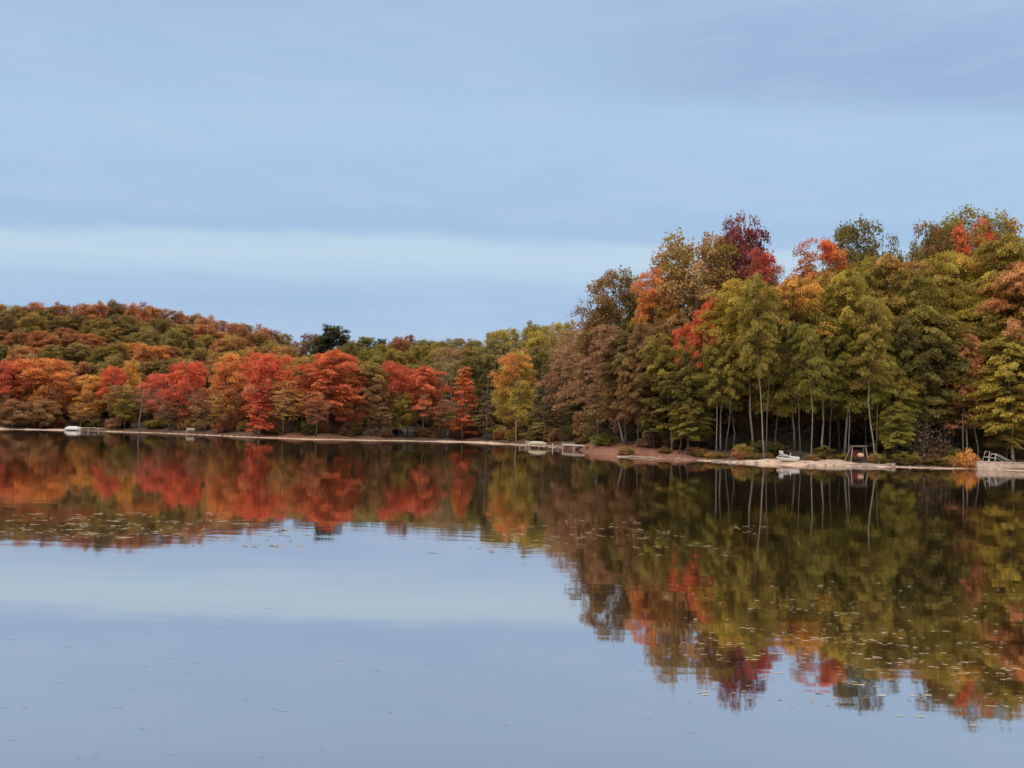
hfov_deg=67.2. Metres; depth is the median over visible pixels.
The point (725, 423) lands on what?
shrub
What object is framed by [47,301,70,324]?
oak tree
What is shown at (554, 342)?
maple tree
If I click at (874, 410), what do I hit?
maple tree
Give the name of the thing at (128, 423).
shrub
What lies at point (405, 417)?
maple tree
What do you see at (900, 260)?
maple tree
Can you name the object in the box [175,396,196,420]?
shrub
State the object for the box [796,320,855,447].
maple tree
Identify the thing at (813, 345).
maple tree
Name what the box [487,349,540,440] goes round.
maple tree
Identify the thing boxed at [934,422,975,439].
shrub
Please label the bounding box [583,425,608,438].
shrub
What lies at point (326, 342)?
pine tree
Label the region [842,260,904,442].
maple tree
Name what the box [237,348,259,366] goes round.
oak tree
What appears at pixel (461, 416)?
shrub
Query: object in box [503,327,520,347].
oak tree
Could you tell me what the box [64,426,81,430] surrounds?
rowboat
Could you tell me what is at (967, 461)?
shrub
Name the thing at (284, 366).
oak tree
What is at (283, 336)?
oak tree
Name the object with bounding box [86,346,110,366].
maple tree
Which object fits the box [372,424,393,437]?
shrub
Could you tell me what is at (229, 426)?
shrub
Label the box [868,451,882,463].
grass tuft
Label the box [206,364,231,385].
oak tree
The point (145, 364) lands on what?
oak tree
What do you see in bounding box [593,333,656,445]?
maple tree
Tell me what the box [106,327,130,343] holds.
oak tree
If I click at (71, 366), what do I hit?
maple tree
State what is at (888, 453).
shrub
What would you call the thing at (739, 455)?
grass tuft
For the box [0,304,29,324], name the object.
oak tree
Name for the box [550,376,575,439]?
hemlock tree
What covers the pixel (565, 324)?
oak tree
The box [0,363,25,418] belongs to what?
maple tree
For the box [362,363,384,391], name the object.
oak tree
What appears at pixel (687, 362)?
maple tree
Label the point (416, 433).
shrub
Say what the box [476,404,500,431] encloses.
shrub
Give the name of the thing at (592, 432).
shrub
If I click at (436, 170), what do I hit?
sky
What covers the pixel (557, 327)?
maple tree
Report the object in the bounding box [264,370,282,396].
oak tree
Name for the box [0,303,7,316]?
oak tree
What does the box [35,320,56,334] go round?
oak tree
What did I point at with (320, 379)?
maple tree
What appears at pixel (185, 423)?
shrub
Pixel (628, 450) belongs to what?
grass tuft
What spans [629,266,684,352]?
maple tree
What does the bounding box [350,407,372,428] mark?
shrub
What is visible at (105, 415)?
shrub
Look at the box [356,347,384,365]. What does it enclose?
maple tree
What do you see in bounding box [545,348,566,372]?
oak tree
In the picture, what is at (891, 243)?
oak tree
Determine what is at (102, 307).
oak tree
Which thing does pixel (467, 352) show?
oak tree
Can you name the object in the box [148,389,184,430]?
maple tree
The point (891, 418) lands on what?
maple sapling
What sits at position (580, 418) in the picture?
shrub
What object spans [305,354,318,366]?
oak tree
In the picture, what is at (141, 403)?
birch tree
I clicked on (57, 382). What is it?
maple tree
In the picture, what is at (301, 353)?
oak tree
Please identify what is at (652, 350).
maple tree
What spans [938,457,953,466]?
grass tuft
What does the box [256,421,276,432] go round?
shrub
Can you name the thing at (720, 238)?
oak tree
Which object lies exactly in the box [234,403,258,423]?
shrub
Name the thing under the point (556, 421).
shrub
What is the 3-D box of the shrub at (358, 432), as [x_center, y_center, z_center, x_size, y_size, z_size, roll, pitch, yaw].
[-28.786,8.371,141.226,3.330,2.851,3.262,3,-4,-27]
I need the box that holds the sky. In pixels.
[0,0,1023,355]
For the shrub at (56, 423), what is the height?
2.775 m
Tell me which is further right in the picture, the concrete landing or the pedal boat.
the concrete landing
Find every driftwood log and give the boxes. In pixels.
[838,463,872,466]
[842,462,888,465]
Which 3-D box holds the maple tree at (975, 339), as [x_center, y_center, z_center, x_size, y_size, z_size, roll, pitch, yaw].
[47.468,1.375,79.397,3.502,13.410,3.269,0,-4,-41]
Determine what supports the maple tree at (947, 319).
on the ground
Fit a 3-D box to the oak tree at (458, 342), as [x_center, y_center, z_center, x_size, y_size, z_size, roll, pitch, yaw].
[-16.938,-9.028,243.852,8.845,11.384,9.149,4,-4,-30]
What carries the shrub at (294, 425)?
on the ground
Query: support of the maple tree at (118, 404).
on the ground
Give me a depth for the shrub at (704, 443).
87.63 m
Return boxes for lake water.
[0,429,1023,767]
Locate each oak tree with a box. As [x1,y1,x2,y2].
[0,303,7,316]
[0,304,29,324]
[0,329,31,355]
[0,330,8,345]
[0,398,40,426]
[1,344,32,361]
[8,306,32,324]
[14,311,50,339]
[18,353,47,372]
[22,395,59,427]
[23,300,48,329]
[25,346,48,356]
[26,327,59,354]
[33,306,56,320]
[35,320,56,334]
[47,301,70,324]
[53,327,79,344]
[58,331,90,350]
[61,350,79,365]
[63,313,89,333]
[64,304,78,317]
[66,303,100,333]
[66,361,101,392]
[75,333,108,353]
[79,319,106,334]
[85,361,103,382]
[87,300,109,323]
[88,317,115,339]
[89,328,115,346]
[104,299,126,324]
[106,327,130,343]
[111,358,146,394]
[115,315,141,340]
[117,335,140,356]
[120,303,131,315]
[124,302,140,324]
[130,322,149,336]
[131,342,158,366]
[134,301,158,331]
[137,361,162,389]
[146,308,171,330]
[146,318,172,340]
[146,359,177,387]
[148,334,178,359]
[159,347,185,361]
[160,309,184,327]
[165,357,193,381]
[175,348,194,360]
[178,310,190,325]
[180,360,214,387]
[184,337,207,359]
[186,313,203,328]
[186,322,208,339]
[188,324,220,346]
[188,344,215,375]
[194,314,219,339]
[194,334,216,355]
[206,352,231,374]
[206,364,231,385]
[208,338,234,355]
[214,331,227,351]
[215,320,227,335]
[219,334,242,351]
[220,335,248,352]
[223,350,245,361]
[224,322,246,336]
[235,325,254,344]
[237,328,259,348]
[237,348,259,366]
[244,345,260,355]
[253,324,272,335]
[253,330,276,350]
[258,340,278,354]
[261,340,279,352]
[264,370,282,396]
[268,364,290,397]
[269,345,300,364]
[274,333,293,346]
[290,341,307,359]
[299,333,318,356]
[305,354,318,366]
[327,370,348,400]
[328,343,348,371]
[341,342,358,355]
[343,340,364,357]
[347,357,368,378]
[353,346,375,358]
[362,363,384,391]
[374,342,400,365]
[388,349,419,375]
[391,337,415,359]
[399,363,416,389]
[411,340,425,358]
[412,357,436,404]
[418,340,443,367]
[421,339,437,350]
[432,346,460,385]
[444,359,466,396]
[446,338,473,354]
[456,346,477,375]
[456,354,486,400]
[499,340,522,375]
[501,347,539,398]
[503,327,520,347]
[524,345,552,392]
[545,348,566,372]
[557,319,576,341]
[570,264,653,433]
[588,384,612,433]
[633,227,740,435]
[644,275,675,319]
[694,272,703,308]
[695,230,774,308]
[700,324,729,420]
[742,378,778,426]
[800,402,834,437]
[819,213,883,309]
[863,233,904,307]
[904,239,933,285]
[912,204,1003,284]
[968,208,1023,285]
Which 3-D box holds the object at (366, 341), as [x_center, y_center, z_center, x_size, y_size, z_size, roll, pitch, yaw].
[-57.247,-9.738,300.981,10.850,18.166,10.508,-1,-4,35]
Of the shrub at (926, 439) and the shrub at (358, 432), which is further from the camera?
the shrub at (358, 432)
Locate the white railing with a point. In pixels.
(995, 456)
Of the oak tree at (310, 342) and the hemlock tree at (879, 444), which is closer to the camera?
the hemlock tree at (879, 444)
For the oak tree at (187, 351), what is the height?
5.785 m
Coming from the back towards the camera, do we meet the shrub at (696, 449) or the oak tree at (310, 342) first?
the oak tree at (310, 342)
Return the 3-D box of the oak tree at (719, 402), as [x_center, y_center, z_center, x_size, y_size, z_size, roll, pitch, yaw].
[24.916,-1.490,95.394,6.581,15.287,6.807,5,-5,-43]
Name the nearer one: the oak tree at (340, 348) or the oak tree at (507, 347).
the oak tree at (507, 347)
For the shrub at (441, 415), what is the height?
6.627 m
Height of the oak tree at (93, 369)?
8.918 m
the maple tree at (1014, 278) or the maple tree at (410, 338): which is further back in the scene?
the maple tree at (410, 338)
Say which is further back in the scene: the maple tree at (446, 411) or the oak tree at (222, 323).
the oak tree at (222, 323)
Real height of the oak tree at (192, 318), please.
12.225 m
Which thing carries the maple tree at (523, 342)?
on the ground
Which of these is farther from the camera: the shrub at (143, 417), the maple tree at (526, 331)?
the maple tree at (526, 331)
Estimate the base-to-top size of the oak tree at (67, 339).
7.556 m
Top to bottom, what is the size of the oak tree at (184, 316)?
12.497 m
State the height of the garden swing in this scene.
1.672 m
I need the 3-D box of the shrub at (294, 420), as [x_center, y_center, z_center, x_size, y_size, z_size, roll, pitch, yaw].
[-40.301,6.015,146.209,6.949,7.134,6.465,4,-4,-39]
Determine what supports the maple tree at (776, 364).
on the ground
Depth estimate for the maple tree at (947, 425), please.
79.32 m
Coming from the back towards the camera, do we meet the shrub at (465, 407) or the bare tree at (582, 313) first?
the shrub at (465, 407)
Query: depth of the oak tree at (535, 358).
180.37 m
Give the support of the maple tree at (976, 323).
on the ground
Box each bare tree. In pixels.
[429,341,454,437]
[439,340,464,433]
[567,294,595,340]
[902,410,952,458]
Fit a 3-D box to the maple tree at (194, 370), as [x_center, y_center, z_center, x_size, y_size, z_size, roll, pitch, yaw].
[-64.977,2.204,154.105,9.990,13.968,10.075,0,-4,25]
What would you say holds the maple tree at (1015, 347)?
on the ground
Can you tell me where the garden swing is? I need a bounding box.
[845,445,868,462]
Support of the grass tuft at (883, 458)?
on the ground
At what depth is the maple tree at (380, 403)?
140.60 m
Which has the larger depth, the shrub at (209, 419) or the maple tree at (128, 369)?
the maple tree at (128, 369)
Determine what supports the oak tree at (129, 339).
on the ground
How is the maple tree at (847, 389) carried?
on the ground
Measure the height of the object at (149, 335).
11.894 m
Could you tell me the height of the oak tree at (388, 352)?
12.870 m
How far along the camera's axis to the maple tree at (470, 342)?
247.32 m
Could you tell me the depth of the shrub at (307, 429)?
135.87 m
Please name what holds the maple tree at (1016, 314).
on the ground
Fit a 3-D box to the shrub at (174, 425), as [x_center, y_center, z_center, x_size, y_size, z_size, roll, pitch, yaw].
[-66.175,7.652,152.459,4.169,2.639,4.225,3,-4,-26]
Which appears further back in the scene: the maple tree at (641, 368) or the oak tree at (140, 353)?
the oak tree at (140, 353)
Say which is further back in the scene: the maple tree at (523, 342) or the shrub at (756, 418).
the maple tree at (523, 342)
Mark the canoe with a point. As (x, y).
(536, 443)
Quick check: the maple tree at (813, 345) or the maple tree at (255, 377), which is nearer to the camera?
the maple tree at (813, 345)
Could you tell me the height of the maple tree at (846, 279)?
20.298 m
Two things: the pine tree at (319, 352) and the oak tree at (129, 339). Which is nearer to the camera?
the oak tree at (129, 339)
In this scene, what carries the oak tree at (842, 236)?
on the ground
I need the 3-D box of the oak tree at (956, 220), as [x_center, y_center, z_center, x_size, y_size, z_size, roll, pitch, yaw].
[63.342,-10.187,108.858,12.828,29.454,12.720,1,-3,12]
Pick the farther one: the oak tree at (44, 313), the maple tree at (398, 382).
the oak tree at (44, 313)
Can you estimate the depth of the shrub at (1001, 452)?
79.11 m
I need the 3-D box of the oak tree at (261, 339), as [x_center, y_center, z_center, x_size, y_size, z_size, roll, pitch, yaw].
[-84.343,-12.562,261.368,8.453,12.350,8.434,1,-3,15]
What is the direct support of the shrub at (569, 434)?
on the ground
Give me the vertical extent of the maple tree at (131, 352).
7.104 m
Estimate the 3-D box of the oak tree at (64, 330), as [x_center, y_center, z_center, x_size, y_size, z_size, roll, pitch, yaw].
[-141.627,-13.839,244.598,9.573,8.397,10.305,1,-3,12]
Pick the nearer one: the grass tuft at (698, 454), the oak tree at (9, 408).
the grass tuft at (698, 454)
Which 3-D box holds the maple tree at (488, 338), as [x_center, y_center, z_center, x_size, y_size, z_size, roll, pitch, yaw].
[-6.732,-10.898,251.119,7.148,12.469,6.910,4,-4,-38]
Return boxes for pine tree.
[311,334,333,353]
[315,323,351,360]
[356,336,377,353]
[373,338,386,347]
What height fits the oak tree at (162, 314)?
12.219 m
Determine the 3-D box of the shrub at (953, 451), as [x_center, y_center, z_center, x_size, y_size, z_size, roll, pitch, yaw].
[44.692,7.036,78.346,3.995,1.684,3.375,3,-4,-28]
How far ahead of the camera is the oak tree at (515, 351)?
186.28 m
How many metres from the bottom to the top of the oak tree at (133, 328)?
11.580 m
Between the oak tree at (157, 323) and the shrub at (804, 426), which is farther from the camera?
the oak tree at (157, 323)
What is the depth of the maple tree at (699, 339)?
82.09 m
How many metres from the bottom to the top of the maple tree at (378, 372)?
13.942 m
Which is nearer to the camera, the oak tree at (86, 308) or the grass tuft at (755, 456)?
the grass tuft at (755, 456)
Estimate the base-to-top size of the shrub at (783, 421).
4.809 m
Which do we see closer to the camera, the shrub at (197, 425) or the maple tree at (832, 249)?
the maple tree at (832, 249)
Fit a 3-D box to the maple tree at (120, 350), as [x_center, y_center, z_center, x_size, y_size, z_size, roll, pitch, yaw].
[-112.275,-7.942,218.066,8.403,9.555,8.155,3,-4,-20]
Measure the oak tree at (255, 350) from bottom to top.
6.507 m
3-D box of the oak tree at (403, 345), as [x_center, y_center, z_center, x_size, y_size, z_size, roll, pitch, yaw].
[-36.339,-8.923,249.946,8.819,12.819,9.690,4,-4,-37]
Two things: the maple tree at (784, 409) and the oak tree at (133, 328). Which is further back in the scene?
the oak tree at (133, 328)
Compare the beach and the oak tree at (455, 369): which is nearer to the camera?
the beach
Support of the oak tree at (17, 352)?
on the ground
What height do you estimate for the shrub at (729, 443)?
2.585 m
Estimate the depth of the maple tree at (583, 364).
100.64 m
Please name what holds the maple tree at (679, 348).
on the ground
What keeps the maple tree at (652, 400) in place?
on the ground
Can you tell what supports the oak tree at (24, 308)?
on the ground
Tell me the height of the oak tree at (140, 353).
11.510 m
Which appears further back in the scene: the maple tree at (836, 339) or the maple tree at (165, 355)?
the maple tree at (165, 355)
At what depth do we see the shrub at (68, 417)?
166.80 m
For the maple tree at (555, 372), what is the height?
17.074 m
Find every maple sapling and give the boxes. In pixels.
[633,401,675,448]
[668,399,717,453]
[872,403,916,450]
[984,401,1023,461]
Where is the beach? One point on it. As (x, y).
(799, 463)
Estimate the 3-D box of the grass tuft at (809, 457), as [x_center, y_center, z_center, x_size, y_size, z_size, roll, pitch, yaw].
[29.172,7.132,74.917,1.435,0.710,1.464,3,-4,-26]
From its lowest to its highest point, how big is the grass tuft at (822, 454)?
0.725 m
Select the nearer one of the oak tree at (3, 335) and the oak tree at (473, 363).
the oak tree at (473, 363)
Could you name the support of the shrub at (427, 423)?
on the ground
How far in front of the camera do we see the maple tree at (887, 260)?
83.91 m
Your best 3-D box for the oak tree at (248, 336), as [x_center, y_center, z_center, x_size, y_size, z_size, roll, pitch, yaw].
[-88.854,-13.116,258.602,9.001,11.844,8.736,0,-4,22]
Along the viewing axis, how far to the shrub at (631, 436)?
95.26 m
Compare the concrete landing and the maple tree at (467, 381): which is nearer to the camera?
the concrete landing
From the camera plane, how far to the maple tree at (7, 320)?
254.19 m
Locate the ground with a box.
[0,338,1023,469]
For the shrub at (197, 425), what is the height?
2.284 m
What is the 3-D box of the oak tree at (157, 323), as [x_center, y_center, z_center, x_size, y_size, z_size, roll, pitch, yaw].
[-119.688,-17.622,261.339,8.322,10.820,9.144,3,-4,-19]
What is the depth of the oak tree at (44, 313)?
281.50 m
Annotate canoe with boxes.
[528,441,546,444]
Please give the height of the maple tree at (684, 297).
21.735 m
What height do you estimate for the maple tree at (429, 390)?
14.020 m
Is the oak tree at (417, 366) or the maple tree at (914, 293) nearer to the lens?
the maple tree at (914, 293)
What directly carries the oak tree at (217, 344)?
on the ground
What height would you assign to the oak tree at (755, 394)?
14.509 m
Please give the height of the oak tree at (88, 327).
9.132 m
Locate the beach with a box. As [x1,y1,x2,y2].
[14,428,1023,470]
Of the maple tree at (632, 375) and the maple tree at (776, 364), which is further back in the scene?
the maple tree at (632, 375)
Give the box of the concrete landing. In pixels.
[970,461,1023,469]
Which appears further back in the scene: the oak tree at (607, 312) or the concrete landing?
the oak tree at (607, 312)
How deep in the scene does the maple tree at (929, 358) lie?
79.49 m
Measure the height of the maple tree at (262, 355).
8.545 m
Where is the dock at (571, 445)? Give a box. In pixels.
[562,444,584,448]
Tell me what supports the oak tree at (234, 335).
on the ground
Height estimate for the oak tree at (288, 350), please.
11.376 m
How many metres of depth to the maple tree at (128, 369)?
166.88 m
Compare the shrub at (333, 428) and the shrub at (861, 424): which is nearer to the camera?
the shrub at (861, 424)
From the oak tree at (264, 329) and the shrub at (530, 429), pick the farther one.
the oak tree at (264, 329)
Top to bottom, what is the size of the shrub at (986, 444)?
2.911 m
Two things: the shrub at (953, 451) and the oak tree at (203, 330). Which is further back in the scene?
the oak tree at (203, 330)
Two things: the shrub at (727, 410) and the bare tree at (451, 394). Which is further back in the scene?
the bare tree at (451, 394)
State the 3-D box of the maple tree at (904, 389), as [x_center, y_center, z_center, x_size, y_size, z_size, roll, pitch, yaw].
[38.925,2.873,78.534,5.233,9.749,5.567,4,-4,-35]
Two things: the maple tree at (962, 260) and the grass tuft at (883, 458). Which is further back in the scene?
the maple tree at (962, 260)
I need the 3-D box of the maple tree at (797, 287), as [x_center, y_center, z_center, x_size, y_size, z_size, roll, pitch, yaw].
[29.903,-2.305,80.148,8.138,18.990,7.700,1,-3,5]
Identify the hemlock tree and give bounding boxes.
[463,356,505,437]
[519,369,562,441]
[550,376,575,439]
[868,361,939,455]
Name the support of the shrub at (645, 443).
on the ground
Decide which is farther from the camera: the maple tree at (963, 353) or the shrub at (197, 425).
the shrub at (197, 425)
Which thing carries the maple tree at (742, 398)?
on the ground
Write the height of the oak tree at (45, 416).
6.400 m
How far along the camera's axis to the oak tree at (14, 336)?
231.60 m
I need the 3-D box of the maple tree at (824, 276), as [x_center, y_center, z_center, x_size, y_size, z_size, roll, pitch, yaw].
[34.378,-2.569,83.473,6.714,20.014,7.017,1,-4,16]
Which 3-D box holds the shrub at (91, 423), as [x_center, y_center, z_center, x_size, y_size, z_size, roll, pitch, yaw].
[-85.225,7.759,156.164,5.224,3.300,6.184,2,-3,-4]
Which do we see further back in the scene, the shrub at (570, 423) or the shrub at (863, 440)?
the shrub at (570, 423)
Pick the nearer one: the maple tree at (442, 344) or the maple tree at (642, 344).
the maple tree at (642, 344)
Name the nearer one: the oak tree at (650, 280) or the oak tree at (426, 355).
the oak tree at (650, 280)
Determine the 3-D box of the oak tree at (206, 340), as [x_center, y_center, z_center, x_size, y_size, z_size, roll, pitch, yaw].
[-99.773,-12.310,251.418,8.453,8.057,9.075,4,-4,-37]
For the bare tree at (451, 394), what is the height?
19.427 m
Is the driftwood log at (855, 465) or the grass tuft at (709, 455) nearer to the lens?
the driftwood log at (855, 465)
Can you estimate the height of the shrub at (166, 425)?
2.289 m
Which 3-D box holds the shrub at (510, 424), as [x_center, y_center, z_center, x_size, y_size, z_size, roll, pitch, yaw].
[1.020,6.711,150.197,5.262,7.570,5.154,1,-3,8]
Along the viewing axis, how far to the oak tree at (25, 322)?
253.13 m
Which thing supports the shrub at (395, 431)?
on the ground
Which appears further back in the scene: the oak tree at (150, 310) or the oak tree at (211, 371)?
the oak tree at (150, 310)
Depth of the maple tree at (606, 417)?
93.89 m
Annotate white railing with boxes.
[982,451,1011,461]
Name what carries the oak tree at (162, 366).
on the ground
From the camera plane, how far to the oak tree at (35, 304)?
288.87 m
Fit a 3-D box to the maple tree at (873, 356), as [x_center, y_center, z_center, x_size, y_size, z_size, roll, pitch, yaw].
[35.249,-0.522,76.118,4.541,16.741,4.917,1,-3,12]
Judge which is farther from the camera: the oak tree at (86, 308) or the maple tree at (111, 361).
the oak tree at (86, 308)
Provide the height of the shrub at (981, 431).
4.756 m
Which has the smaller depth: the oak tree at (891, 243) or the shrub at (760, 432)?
the shrub at (760, 432)
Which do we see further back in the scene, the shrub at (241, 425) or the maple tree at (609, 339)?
the shrub at (241, 425)
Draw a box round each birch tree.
[68,403,95,426]
[132,383,154,430]
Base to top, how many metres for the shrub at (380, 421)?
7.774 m
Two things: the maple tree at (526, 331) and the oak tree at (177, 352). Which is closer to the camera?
the oak tree at (177, 352)
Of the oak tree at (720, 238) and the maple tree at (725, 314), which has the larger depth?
the oak tree at (720, 238)
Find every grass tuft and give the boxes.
[616,446,633,454]
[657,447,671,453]
[694,449,705,457]
[704,452,714,457]
[712,451,725,457]
[734,451,747,459]
[748,452,760,458]
[761,452,772,456]
[804,454,820,459]
[812,451,826,457]
[834,453,849,458]
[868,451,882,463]
[871,453,888,463]
[905,452,922,464]
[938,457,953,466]
[940,454,956,466]
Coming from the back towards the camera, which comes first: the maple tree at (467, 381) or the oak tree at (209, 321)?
the oak tree at (209, 321)
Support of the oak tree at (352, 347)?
on the ground
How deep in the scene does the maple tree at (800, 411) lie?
89.50 m
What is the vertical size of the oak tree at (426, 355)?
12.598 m
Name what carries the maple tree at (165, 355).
on the ground
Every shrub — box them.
[41,416,68,427]
[42,394,72,419]
[50,392,89,418]
[66,417,80,425]
[76,414,104,428]
[99,398,123,422]
[104,417,123,428]
[117,413,132,427]
[127,402,155,420]
[132,416,147,427]
[142,417,167,428]
[155,407,177,421]
[156,419,176,428]
[168,417,181,428]
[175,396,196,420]
[175,414,198,429]
[191,420,213,429]
[196,397,220,424]
[210,416,237,432]
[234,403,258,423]
[236,419,255,430]
[248,425,262,432]
[252,395,278,420]
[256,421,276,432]
[265,416,291,433]
[271,399,298,428]
[282,399,315,429]
[282,419,300,431]
[299,417,319,434]
[315,406,348,430]
[317,422,332,432]
[325,419,339,433]
[331,407,369,429]
[338,423,357,436]
[347,423,361,435]
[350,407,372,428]
[360,424,375,435]
[361,400,388,428]
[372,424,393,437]
[391,427,403,433]
[411,403,442,427]
[411,427,433,436]
[420,424,446,437]
[425,402,452,427]
[440,399,467,428]
[449,428,469,438]
[460,394,487,426]
[465,425,485,436]
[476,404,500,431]
[492,426,507,439]
[494,400,509,428]
[504,405,526,431]
[504,427,524,440]
[524,395,543,428]
[525,422,548,440]
[534,400,552,424]
[543,426,562,441]
[547,408,565,429]
[556,424,570,441]
[557,411,572,428]
[562,423,579,438]
[564,408,584,438]
[571,406,601,435]
[573,436,590,444]
[578,416,612,437]
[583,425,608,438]
[585,412,612,427]
[590,432,617,445]
[609,408,640,433]
[611,423,637,440]
[634,437,663,448]
[652,430,686,449]
[688,447,708,455]
[689,425,724,445]
[694,409,739,435]
[706,429,742,449]
[707,406,743,420]
[731,443,753,455]
[733,407,759,428]
[736,418,771,440]
[742,401,785,435]
[749,439,789,455]
[753,423,786,444]
[764,412,795,431]
[774,417,816,449]
[785,412,829,435]
[804,423,840,443]
[812,445,835,455]
[824,422,861,445]
[827,409,870,439]
[840,415,879,439]
[850,432,875,448]
[880,447,902,459]
[890,451,919,464]
[902,430,936,445]
[917,411,955,436]
[919,454,943,464]
[921,423,964,451]
[931,445,969,457]
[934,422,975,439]
[935,423,980,448]
[952,447,980,468]
[970,431,1010,452]
[975,419,995,437]
[979,446,1023,460]
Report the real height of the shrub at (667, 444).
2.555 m
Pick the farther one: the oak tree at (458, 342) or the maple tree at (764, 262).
the oak tree at (458, 342)
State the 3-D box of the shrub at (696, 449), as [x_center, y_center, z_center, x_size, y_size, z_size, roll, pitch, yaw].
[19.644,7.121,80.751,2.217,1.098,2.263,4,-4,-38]
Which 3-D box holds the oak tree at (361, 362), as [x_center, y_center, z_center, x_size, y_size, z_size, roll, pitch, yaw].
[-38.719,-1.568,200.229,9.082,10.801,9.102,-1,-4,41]
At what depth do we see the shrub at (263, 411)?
150.66 m
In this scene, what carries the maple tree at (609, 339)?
on the ground
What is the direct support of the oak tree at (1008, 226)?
on the ground
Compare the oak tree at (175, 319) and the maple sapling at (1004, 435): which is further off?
the oak tree at (175, 319)
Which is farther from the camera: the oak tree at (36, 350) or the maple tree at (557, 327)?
the maple tree at (557, 327)
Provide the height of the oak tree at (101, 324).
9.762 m
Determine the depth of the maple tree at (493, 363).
192.37 m
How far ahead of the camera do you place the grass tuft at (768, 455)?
76.99 m
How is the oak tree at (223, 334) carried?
on the ground
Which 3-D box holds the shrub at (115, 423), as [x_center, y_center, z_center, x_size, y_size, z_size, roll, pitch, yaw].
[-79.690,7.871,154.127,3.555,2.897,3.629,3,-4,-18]
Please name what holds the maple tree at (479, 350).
on the ground
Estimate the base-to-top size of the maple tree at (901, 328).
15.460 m
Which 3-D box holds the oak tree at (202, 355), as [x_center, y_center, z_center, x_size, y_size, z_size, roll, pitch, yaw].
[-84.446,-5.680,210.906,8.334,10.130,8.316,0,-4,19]
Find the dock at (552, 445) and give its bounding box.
[518,443,565,448]
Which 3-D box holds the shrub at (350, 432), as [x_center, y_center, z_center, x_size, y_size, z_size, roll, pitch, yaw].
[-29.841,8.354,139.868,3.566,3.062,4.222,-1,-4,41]
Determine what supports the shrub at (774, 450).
on the ground
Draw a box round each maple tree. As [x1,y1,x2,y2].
[0,315,18,334]
[0,344,10,359]
[0,357,49,407]
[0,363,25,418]
[6,357,87,414]
[38,344,68,364]
[44,361,74,388]
[47,315,75,337]
[62,343,93,364]
[66,374,113,421]
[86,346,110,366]
[90,354,132,394]
[93,364,131,418]
[100,340,131,365]
[101,384,144,428]
[104,314,128,336]
[120,360,143,403]
[125,342,139,360]
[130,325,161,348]
[136,373,179,423]
[146,344,175,370]
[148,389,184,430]
[158,327,188,356]
[161,360,213,419]
[171,324,200,344]
[188,386,219,432]
[206,352,267,418]
[209,384,245,432]
[239,352,299,421]
[245,386,273,434]
[259,329,284,345]
[260,352,278,362]
[268,354,294,370]
[268,379,304,435]
[284,355,312,423]
[292,348,371,425]
[297,390,332,436]
[334,376,369,427]
[349,360,393,433]
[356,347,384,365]
[367,391,394,437]
[368,360,410,425]
[385,391,415,435]
[399,366,420,432]
[404,334,416,347]
[404,365,452,436]
[409,345,424,364]
[425,360,449,398]
[430,399,460,438]
[433,338,451,354]
[444,367,481,438]
[464,338,484,354]
[471,344,487,375]
[475,353,502,391]
[480,338,506,365]
[482,332,499,349]
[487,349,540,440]
[489,329,512,355]
[490,352,513,390]
[515,320,545,368]
[516,338,535,348]
[521,326,551,369]
[535,334,586,438]
[543,330,560,369]
[545,322,565,347]
[547,313,626,428]
[559,391,593,421]
[569,335,608,434]
[570,367,635,443]
[587,322,628,444]
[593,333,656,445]
[604,332,684,439]
[613,358,652,447]
[617,288,655,335]
[624,322,655,446]
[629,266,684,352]
[630,358,710,448]
[638,333,682,450]
[651,367,714,449]
[654,312,703,401]
[658,276,697,319]
[668,321,699,449]
[676,344,704,453]
[685,297,722,452]
[689,348,752,451]
[691,278,783,446]
[696,343,732,450]
[700,299,756,450]
[715,209,771,420]
[715,324,747,452]
[731,378,757,429]
[732,273,779,457]
[742,309,801,445]
[743,248,784,439]
[754,287,789,456]
[762,273,837,450]
[769,368,806,438]
[779,322,809,457]
[784,237,855,431]
[788,323,831,455]
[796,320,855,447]
[797,269,853,449]
[806,374,869,449]
[809,267,895,454]
[821,319,858,448]
[829,317,869,455]
[836,297,903,452]
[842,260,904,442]
[846,294,893,454]
[855,253,944,449]
[860,333,896,452]
[862,366,925,448]
[878,339,941,448]
[881,255,906,305]
[885,272,949,449]
[886,301,994,451]
[888,313,925,450]
[907,333,939,456]
[912,252,1002,449]
[913,220,972,318]
[914,249,985,447]
[919,324,981,446]
[930,353,996,452]
[943,220,1000,292]
[945,231,1023,449]
[946,333,1023,461]
[947,341,984,450]
[954,297,1021,452]
[958,333,987,456]
[969,259,1023,459]
[1002,261,1023,405]
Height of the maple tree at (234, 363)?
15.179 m
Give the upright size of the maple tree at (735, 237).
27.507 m
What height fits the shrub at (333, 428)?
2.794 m
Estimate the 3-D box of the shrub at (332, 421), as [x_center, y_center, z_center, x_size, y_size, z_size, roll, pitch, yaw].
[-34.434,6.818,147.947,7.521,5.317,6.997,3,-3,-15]
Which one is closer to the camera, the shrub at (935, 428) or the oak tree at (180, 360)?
the shrub at (935, 428)
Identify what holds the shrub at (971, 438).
on the ground
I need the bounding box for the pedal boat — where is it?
[777,451,799,461]
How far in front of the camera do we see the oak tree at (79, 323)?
270.91 m
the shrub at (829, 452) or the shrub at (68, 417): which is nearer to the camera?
the shrub at (829, 452)
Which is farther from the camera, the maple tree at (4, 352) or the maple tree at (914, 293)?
the maple tree at (4, 352)
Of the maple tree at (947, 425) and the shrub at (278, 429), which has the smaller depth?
the maple tree at (947, 425)
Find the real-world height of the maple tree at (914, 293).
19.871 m

